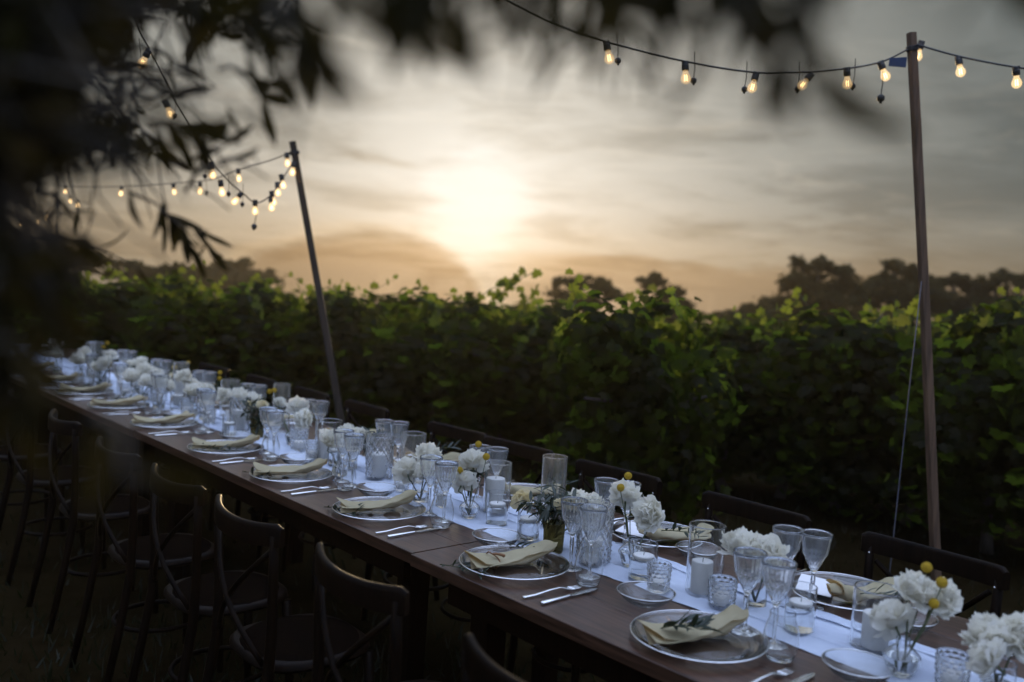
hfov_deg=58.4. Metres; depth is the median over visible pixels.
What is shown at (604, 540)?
lattice glass
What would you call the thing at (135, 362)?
peony
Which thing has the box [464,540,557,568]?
napkin
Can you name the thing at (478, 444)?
craspedia
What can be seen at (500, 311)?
grape vine
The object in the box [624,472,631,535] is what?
craspedia
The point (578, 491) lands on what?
peony
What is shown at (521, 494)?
rose
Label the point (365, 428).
olive bunch
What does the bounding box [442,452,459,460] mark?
napkin
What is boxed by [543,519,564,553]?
mercury vase
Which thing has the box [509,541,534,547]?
olive sprig
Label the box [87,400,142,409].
charger plate
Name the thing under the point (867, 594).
hurricane glass
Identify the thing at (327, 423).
hurricane glass
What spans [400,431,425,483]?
hurricane glass
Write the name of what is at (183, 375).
peony
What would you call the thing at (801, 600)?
glass
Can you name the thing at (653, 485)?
cross back chair
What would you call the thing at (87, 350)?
peony
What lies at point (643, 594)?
glass bowl
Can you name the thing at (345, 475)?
water tumbler
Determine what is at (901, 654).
bud vase
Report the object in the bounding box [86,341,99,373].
hurricane glass
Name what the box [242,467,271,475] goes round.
olive sprig
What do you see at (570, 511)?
wine glass
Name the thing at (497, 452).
wine glass
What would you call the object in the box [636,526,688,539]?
napkin
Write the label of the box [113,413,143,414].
knife
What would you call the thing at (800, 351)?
grape vine
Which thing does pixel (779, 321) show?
grape vine
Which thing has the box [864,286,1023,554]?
grape vine
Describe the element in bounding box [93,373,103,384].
bud vase
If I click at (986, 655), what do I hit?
peony
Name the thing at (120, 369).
wine glass
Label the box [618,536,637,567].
bud vase
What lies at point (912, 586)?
peony
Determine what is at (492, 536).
glass bowl
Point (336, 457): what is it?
bud vase
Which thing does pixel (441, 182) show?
sky
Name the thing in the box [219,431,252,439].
glass bowl
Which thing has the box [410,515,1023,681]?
trestle table
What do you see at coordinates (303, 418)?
peony
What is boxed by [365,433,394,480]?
lattice glass
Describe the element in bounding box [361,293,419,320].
grape vine
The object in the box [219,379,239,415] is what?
hurricane glass
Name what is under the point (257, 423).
olive bunch
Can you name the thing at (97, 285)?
grape vine
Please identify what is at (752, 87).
string lights
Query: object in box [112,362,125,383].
wine glass
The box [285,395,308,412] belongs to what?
peony
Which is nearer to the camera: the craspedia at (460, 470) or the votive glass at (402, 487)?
the craspedia at (460, 470)
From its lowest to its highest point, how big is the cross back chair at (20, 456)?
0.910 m
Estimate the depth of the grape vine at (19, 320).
9.01 m
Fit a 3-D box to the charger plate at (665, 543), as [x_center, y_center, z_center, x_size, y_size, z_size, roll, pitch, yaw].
[0.505,0.671,3.161,0.335,0.020,0.335,5,4,30]
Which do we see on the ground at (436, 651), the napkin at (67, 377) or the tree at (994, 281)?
the tree at (994, 281)
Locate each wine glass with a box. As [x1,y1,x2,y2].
[85,353,97,380]
[86,354,97,382]
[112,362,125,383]
[114,363,128,398]
[117,350,127,361]
[124,350,136,360]
[151,359,163,368]
[151,373,165,410]
[154,375,169,412]
[159,360,172,392]
[193,370,206,403]
[196,388,212,429]
[200,390,217,432]
[202,371,216,406]
[240,383,255,391]
[251,384,266,408]
[259,406,277,453]
[266,409,284,457]
[303,399,316,414]
[312,400,328,418]
[333,428,353,481]
[344,432,364,487]
[375,419,394,433]
[390,421,408,461]
[420,454,442,516]
[435,460,458,522]
[469,444,490,500]
[487,446,508,459]
[561,496,588,571]
[579,503,607,542]
[594,477,617,541]
[615,480,640,544]
[733,546,767,626]
[761,556,796,607]
[773,524,803,605]
[801,529,832,610]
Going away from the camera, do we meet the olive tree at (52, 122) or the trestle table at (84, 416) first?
the olive tree at (52, 122)
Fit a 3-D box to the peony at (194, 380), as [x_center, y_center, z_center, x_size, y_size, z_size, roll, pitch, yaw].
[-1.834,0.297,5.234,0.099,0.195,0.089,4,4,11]
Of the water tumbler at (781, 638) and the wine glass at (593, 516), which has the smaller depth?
the water tumbler at (781, 638)
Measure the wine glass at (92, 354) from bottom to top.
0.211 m
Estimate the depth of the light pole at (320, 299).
5.97 m
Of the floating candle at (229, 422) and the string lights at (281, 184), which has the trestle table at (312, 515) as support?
the floating candle at (229, 422)
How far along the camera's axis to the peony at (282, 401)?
4.64 m
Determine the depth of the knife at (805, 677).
2.05 m
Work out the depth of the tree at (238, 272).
47.22 m
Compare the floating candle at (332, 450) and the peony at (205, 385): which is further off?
the peony at (205, 385)
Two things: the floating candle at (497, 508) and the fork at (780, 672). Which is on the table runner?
the floating candle at (497, 508)
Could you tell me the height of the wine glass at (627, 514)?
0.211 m
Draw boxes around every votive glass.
[121,382,132,394]
[180,398,193,413]
[209,407,215,423]
[290,428,308,451]
[305,439,316,458]
[394,480,408,491]
[433,479,448,498]
[647,559,671,587]
[708,574,737,610]
[934,647,970,681]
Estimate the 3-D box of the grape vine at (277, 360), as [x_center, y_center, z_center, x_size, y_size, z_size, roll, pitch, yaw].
[-2.048,0.165,8.598,1.899,1.575,0.994,4,4,11]
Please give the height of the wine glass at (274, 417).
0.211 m
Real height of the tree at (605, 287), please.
2.634 m
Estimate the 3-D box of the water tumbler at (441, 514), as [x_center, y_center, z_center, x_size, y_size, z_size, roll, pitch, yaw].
[-0.240,0.582,3.144,0.084,0.113,0.084,5,4,28]
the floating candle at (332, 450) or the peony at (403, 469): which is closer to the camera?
the peony at (403, 469)
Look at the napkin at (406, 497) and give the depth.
3.27 m
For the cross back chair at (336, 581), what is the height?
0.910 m
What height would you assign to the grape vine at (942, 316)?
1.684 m
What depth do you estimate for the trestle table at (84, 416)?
5.16 m
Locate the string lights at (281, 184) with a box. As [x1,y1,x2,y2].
[136,22,296,229]
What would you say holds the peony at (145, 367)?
in the bud vase at (140, 390)
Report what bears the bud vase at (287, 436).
on the table runner
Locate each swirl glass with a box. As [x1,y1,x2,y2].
[150,371,168,400]
[229,396,250,430]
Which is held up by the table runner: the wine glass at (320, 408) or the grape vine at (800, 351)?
the wine glass at (320, 408)
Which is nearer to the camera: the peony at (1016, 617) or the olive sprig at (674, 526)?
the peony at (1016, 617)
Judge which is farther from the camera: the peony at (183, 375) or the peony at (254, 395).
the peony at (183, 375)
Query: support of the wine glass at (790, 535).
on the table runner
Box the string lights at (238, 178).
[61,154,284,195]
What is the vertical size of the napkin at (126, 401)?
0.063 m
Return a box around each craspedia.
[267,389,287,431]
[272,388,287,428]
[457,467,465,497]
[472,441,481,491]
[474,453,489,496]
[617,484,627,536]
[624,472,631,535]
[908,562,932,637]
[911,577,947,646]
[912,598,939,647]
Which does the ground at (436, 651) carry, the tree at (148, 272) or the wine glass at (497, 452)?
the tree at (148, 272)
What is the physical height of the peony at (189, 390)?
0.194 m
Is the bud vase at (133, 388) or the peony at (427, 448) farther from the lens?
the bud vase at (133, 388)
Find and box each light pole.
[289,141,344,426]
[905,32,941,581]
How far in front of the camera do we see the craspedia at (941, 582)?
2.10 m
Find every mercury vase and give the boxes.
[250,417,263,437]
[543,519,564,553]
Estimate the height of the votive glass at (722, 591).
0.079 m
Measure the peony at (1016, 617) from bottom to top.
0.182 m
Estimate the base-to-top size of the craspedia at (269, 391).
0.220 m
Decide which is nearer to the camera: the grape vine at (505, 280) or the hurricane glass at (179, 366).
the hurricane glass at (179, 366)
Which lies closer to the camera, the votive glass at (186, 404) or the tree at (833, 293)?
the votive glass at (186, 404)
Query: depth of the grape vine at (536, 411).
7.72 m
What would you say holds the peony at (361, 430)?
in the bud vase
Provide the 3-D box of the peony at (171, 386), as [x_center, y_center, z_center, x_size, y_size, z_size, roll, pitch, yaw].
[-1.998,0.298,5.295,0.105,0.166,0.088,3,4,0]
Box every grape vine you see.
[14,282,106,394]
[23,277,114,321]
[45,267,195,374]
[97,263,217,341]
[121,260,292,390]
[183,286,299,311]
[189,274,380,422]
[248,281,350,361]
[278,285,360,303]
[287,271,451,433]
[317,299,457,329]
[347,294,528,454]
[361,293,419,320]
[392,302,523,391]
[406,280,588,460]
[447,295,536,317]
[460,266,657,435]
[460,316,630,459]
[523,267,747,524]
[622,309,726,328]
[652,316,782,373]
[654,299,791,491]
[706,316,845,498]
[747,287,919,513]
[747,314,800,334]
[787,304,996,523]
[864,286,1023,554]
[887,312,948,330]
[909,304,977,338]
[943,311,1023,549]
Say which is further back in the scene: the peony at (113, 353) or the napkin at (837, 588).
the peony at (113, 353)
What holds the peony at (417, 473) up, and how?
in the bud vase at (420, 487)
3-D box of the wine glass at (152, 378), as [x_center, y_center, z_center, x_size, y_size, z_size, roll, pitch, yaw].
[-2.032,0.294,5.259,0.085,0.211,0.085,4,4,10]
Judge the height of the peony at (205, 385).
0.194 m
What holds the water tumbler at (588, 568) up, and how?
on the trestle table at (589, 632)
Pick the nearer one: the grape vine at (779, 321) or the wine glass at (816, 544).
the wine glass at (816, 544)
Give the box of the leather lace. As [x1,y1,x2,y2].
[486,551,504,568]
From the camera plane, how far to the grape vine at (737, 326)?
7.33 m
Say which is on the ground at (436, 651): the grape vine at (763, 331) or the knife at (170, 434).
the grape vine at (763, 331)
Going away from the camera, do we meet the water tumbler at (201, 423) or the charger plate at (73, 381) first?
the water tumbler at (201, 423)
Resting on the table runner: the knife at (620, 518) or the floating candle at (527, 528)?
the floating candle at (527, 528)
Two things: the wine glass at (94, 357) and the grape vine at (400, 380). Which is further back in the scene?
the grape vine at (400, 380)
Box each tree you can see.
[0,0,1023,519]
[36,248,114,280]
[96,258,223,291]
[189,256,289,293]
[542,274,625,313]
[634,270,697,322]
[697,308,738,320]
[721,254,911,327]
[852,257,954,322]
[929,271,993,321]
[959,267,1023,315]
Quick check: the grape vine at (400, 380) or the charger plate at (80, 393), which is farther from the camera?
the grape vine at (400, 380)
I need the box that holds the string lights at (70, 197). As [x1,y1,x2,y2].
[63,181,87,205]
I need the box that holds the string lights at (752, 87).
[514,3,907,103]
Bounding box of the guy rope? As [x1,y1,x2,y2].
[889,281,921,570]
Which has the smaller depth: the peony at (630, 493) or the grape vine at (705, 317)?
the peony at (630, 493)
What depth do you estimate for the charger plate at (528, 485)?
3.80 m
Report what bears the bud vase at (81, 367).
on the table runner
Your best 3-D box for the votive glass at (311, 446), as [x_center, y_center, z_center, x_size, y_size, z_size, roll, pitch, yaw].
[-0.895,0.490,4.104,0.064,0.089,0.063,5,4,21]
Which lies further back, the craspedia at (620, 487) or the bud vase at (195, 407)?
the bud vase at (195, 407)
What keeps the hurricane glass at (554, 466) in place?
on the table runner
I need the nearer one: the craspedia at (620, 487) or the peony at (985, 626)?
the peony at (985, 626)
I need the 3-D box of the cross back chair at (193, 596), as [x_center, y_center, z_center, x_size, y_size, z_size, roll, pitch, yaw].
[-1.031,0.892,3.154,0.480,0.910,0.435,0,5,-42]
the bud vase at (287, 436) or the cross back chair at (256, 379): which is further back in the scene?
the cross back chair at (256, 379)
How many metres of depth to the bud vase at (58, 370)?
6.61 m
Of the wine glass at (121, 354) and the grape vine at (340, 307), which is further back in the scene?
the grape vine at (340, 307)
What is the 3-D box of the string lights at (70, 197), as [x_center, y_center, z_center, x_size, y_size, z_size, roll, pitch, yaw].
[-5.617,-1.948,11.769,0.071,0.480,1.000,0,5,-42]
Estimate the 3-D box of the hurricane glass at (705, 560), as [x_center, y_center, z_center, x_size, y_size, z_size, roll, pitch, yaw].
[0.544,0.615,2.577,0.102,0.202,0.102,3,4,0]
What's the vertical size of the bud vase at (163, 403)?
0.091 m
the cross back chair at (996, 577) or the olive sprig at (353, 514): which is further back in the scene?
the olive sprig at (353, 514)
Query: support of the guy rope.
attached to the light pole at (912, 47)
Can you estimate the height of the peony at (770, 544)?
0.202 m
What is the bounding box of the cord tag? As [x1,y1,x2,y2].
[888,57,906,67]
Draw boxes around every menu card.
[615,521,643,537]
[798,574,830,596]
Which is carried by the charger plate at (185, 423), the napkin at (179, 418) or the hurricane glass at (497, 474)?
the napkin at (179, 418)
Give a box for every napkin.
[62,375,73,380]
[70,382,107,391]
[90,395,144,405]
[131,410,194,423]
[191,434,259,447]
[253,458,327,474]
[337,490,416,512]
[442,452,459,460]
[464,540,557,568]
[511,485,540,494]
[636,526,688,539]
[637,604,748,644]
[826,577,893,600]
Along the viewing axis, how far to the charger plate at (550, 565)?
2.73 m
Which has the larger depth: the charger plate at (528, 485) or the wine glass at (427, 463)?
the charger plate at (528, 485)
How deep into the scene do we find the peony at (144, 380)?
5.47 m
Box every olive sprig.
[192,443,238,451]
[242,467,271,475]
[324,502,363,518]
[437,438,461,449]
[440,560,489,579]
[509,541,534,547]
[534,480,577,488]
[661,522,688,537]
[661,608,723,633]
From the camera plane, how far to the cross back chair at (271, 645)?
2.68 m
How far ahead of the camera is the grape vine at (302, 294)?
10.29 m
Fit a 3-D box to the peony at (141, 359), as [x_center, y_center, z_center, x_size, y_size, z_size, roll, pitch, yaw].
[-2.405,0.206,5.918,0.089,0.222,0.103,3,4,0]
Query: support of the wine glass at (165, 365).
on the table runner
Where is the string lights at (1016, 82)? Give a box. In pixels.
[916,40,1023,88]
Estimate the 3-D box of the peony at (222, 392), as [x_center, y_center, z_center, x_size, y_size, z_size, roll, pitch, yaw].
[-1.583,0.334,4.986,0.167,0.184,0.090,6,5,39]
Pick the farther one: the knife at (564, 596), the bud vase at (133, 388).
the bud vase at (133, 388)
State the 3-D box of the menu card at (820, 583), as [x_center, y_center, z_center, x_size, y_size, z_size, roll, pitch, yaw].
[0.888,0.714,2.681,0.100,0.002,0.180,10,4,24]
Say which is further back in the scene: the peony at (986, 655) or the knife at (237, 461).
the knife at (237, 461)
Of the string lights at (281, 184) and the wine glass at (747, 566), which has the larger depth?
the string lights at (281, 184)
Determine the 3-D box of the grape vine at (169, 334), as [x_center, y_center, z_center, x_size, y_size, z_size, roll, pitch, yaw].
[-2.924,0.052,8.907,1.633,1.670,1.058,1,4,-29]
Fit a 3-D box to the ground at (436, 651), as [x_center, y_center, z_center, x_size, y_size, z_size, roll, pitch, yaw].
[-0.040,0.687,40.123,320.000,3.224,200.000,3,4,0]
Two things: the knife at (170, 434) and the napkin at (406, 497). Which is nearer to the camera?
the napkin at (406, 497)
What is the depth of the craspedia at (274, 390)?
4.66 m
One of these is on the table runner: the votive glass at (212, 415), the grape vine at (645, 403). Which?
the votive glass at (212, 415)
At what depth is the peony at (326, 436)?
3.84 m
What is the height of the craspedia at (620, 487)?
0.229 m
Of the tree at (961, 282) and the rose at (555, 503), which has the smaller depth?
the rose at (555, 503)
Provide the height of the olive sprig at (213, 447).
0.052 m
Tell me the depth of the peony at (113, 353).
6.28 m
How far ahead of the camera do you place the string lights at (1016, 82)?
4.10 m
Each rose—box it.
[255,400,268,407]
[510,488,541,521]
[553,498,561,524]
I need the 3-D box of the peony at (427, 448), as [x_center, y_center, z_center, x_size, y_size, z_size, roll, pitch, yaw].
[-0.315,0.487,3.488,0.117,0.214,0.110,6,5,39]
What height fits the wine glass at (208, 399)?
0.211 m
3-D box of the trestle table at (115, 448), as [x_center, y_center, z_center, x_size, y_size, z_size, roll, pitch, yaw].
[-3.952,0.514,7.634,0.973,0.750,2.392,0,5,-42]
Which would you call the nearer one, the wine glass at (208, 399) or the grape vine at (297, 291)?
the wine glass at (208, 399)
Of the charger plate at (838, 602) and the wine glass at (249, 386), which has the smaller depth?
the charger plate at (838, 602)
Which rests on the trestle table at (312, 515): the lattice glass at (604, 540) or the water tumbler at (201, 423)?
the water tumbler at (201, 423)
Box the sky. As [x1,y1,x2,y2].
[12,0,1023,324]
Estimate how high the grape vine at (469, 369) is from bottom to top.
1.649 m
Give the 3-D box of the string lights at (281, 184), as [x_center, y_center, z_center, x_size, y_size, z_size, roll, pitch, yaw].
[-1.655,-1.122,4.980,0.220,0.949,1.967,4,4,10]
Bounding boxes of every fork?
[148,431,190,433]
[212,457,256,461]
[280,486,330,491]
[375,524,428,532]
[522,584,582,597]
[750,667,794,681]
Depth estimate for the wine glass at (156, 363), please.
6.01 m
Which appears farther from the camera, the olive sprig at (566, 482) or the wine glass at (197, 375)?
the wine glass at (197, 375)
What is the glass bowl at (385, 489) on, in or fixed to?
on the trestle table at (312, 515)
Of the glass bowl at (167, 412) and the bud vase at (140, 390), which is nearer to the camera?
the glass bowl at (167, 412)
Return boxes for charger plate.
[48,379,75,383]
[73,389,105,395]
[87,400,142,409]
[129,417,192,428]
[187,440,260,454]
[249,464,332,482]
[332,496,425,520]
[459,545,569,579]
[510,483,565,500]
[613,520,687,547]
[630,609,765,663]
[794,571,906,609]
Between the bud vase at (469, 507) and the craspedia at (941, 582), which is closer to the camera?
the craspedia at (941, 582)
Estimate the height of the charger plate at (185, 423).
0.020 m
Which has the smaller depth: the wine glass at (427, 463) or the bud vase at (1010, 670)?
the bud vase at (1010, 670)
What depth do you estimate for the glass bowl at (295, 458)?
4.05 m
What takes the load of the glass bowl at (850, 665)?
on the trestle table at (589, 632)
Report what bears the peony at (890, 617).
in the bud vase at (901, 654)
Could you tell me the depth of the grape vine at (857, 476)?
6.55 m
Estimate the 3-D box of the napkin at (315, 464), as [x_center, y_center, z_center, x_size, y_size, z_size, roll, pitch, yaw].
[-0.912,0.514,3.779,0.302,0.065,0.146,2,4,-18]
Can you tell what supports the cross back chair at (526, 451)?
on the ground at (436, 651)
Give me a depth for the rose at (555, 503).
2.91 m
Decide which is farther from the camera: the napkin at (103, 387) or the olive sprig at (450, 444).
the napkin at (103, 387)
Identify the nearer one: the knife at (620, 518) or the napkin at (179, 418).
the knife at (620, 518)
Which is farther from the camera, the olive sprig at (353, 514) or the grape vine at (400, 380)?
the grape vine at (400, 380)
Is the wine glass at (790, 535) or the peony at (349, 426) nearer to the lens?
the wine glass at (790, 535)
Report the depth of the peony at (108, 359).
5.96 m
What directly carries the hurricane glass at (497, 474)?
on the table runner
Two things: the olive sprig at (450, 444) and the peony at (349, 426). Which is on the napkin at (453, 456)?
the olive sprig at (450, 444)
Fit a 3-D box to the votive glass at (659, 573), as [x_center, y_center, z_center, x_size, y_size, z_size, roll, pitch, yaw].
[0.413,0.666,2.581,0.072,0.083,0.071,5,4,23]
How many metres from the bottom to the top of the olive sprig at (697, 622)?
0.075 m
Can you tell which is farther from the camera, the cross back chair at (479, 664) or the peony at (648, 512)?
the peony at (648, 512)
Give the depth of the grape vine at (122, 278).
10.58 m
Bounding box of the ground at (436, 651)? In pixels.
[0,297,1023,681]
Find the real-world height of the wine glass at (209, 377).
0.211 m
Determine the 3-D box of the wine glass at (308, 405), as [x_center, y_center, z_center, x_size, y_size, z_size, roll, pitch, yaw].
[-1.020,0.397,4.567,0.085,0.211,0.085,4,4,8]
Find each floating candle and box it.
[170,391,184,409]
[222,415,236,431]
[328,446,337,465]
[486,490,508,525]
[517,502,539,543]
[628,539,658,580]
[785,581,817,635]
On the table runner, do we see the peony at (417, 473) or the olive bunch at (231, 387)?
the olive bunch at (231, 387)
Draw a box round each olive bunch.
[221,385,253,400]
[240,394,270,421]
[246,412,263,434]
[360,425,379,456]
[458,466,483,495]
[512,486,576,528]
[532,476,576,518]
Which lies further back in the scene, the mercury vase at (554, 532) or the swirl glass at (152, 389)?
the swirl glass at (152, 389)
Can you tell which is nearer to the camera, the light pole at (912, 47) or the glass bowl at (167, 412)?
the light pole at (912, 47)
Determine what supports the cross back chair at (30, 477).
on the ground at (436, 651)
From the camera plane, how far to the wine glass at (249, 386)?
5.02 m
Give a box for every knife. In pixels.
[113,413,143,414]
[154,432,194,435]
[219,459,262,463]
[290,488,336,494]
[387,527,438,536]
[540,588,597,603]
[614,515,633,520]
[790,673,814,681]
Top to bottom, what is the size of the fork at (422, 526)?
0.012 m
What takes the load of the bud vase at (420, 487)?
on the table runner
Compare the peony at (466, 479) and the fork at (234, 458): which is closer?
the peony at (466, 479)
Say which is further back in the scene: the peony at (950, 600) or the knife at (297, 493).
the knife at (297, 493)
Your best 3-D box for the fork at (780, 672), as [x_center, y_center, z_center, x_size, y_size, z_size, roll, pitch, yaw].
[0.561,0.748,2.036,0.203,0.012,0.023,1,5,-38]
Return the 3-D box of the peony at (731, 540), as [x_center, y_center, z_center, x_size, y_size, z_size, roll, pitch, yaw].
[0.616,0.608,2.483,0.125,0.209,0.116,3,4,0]
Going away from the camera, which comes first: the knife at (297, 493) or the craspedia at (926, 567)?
the craspedia at (926, 567)
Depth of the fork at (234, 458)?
4.02 m
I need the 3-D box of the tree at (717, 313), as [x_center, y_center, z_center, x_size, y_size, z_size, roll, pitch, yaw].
[8.716,-0.426,36.036,3.707,1.976,2.377,3,4,0]
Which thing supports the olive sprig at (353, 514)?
on the charger plate at (412, 509)
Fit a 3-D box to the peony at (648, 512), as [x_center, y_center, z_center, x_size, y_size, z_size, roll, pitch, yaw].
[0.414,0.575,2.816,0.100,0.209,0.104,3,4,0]
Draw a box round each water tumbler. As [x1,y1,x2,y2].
[77,370,89,386]
[106,380,120,398]
[143,393,158,413]
[192,410,209,433]
[261,434,279,460]
[335,459,355,490]
[429,492,453,528]
[574,542,603,586]
[763,608,799,662]
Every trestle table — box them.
[12,361,118,469]
[16,382,267,536]
[135,421,620,681]
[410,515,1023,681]
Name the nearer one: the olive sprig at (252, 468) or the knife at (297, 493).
the knife at (297, 493)
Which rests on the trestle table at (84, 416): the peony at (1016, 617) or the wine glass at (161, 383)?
the wine glass at (161, 383)
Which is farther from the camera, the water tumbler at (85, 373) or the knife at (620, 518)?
the water tumbler at (85, 373)
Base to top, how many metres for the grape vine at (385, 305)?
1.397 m
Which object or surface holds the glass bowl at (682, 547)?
on the trestle table at (589, 632)
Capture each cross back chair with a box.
[0,390,105,585]
[0,443,64,536]
[26,408,158,633]
[69,451,223,681]
[128,484,292,681]
[168,362,232,505]
[189,374,282,530]
[202,494,374,681]
[232,386,335,558]
[280,399,393,590]
[311,542,439,681]
[361,421,486,619]
[429,436,553,622]
[461,632,524,681]
[506,459,662,681]
[701,491,811,568]
[861,531,1009,617]
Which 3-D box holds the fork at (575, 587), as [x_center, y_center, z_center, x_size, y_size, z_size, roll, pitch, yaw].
[0.113,0.690,2.537,0.203,0.012,0.023,1,4,-35]
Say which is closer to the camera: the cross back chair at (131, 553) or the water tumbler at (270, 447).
the cross back chair at (131, 553)
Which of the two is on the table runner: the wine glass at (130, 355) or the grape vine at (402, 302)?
the wine glass at (130, 355)
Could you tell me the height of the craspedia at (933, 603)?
0.168 m
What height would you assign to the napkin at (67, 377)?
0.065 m
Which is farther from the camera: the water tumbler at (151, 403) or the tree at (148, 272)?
the tree at (148, 272)
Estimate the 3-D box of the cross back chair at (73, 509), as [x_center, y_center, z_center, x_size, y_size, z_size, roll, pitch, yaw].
[-1.886,0.778,4.156,0.480,0.910,0.435,0,5,-40]
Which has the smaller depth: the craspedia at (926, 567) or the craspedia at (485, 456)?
the craspedia at (926, 567)
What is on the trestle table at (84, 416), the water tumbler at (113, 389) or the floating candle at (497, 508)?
the water tumbler at (113, 389)
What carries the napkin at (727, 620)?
on the charger plate at (739, 643)
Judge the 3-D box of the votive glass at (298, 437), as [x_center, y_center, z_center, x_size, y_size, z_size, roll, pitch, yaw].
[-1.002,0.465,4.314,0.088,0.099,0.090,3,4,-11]
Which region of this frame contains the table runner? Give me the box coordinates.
[24,349,1023,681]
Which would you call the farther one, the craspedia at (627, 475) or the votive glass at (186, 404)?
the votive glass at (186, 404)
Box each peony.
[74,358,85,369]
[79,347,91,365]
[90,360,106,370]
[97,355,111,378]
[105,349,118,369]
[120,367,140,389]
[125,358,138,368]
[135,362,154,374]
[136,356,147,363]
[137,373,150,393]
[162,379,175,396]
[174,368,192,397]
[182,377,199,397]
[182,382,198,408]
[197,383,214,389]
[216,387,230,407]
[226,386,249,397]
[249,391,261,401]
[272,397,287,430]
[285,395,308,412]
[293,407,312,428]
[319,428,335,453]
[337,423,356,431]
[355,426,368,442]
[392,456,417,484]
[412,442,443,479]
[413,461,422,479]
[451,470,477,500]
[458,448,489,495]
[565,491,604,530]
[567,487,584,496]
[607,478,642,535]
[631,494,664,538]
[716,526,758,554]
[751,533,789,581]
[865,598,917,641]
[891,568,939,636]
[913,577,963,647]
[957,612,1018,646]
[965,636,1006,679]
[1000,611,1023,667]
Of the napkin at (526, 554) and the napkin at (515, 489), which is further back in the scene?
the napkin at (515, 489)
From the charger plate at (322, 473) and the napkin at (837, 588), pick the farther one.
the charger plate at (322, 473)
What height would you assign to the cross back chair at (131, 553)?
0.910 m
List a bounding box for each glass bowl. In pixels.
[59,372,70,375]
[118,394,145,398]
[160,410,190,415]
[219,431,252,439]
[279,453,315,464]
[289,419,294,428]
[356,482,397,496]
[472,527,521,545]
[617,581,675,608]
[675,540,725,556]
[821,648,896,681]
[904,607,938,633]
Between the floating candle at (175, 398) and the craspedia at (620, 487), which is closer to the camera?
the craspedia at (620, 487)
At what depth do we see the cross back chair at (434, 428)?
4.38 m
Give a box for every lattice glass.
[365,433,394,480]
[575,499,615,565]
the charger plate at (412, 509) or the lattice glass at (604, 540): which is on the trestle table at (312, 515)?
the charger plate at (412, 509)
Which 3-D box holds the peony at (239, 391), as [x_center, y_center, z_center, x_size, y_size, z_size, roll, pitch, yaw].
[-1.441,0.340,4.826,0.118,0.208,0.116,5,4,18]
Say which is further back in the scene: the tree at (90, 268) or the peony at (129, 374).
the tree at (90, 268)
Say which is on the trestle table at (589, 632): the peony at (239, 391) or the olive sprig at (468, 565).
the olive sprig at (468, 565)
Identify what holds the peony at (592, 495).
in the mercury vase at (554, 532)
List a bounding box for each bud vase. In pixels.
[52,360,62,373]
[76,365,84,369]
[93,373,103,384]
[103,370,109,381]
[132,381,137,392]
[135,384,147,395]
[153,392,164,408]
[186,396,197,412]
[285,427,294,444]
[332,452,347,475]
[412,477,427,502]
[459,496,479,518]
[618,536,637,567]
[743,576,766,607]
[883,635,921,678]
[979,658,1017,681]
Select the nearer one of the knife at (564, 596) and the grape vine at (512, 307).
the knife at (564, 596)
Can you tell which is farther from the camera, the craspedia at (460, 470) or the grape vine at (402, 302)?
the grape vine at (402, 302)
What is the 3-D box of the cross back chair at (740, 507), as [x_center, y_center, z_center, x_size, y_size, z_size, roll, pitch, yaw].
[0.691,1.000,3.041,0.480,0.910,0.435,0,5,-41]
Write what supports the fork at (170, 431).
on the trestle table at (312, 515)
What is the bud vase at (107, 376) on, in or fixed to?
on the table runner
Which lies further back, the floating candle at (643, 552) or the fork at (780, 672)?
the floating candle at (643, 552)
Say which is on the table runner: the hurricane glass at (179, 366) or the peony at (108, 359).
the hurricane glass at (179, 366)
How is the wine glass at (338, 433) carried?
on the trestle table at (312, 515)
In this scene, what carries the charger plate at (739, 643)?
on the trestle table at (589, 632)
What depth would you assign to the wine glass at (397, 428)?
4.00 m
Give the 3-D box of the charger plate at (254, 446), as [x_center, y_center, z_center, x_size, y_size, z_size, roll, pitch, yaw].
[-1.325,0.496,4.232,0.335,0.020,0.335,4,4,5]
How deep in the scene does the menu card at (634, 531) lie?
3.16 m
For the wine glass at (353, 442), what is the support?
on the trestle table at (312, 515)
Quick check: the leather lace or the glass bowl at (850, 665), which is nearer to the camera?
the glass bowl at (850, 665)
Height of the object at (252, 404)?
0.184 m
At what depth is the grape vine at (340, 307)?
8.19 m
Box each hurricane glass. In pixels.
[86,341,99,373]
[172,361,189,397]
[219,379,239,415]
[273,383,290,433]
[315,418,342,458]
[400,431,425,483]
[482,459,511,512]
[540,454,567,527]
[685,520,726,597]
[849,580,902,655]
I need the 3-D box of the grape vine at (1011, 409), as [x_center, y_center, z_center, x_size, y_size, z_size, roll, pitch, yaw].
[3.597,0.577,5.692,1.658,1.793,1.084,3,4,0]
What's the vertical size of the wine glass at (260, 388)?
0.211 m
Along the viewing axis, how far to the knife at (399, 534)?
3.03 m
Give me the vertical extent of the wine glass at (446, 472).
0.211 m
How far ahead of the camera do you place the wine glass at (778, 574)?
2.21 m
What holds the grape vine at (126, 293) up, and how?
on the ground at (436, 651)
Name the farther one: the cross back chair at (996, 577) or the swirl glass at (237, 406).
the swirl glass at (237, 406)
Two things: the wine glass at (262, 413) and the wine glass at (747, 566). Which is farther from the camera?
the wine glass at (262, 413)

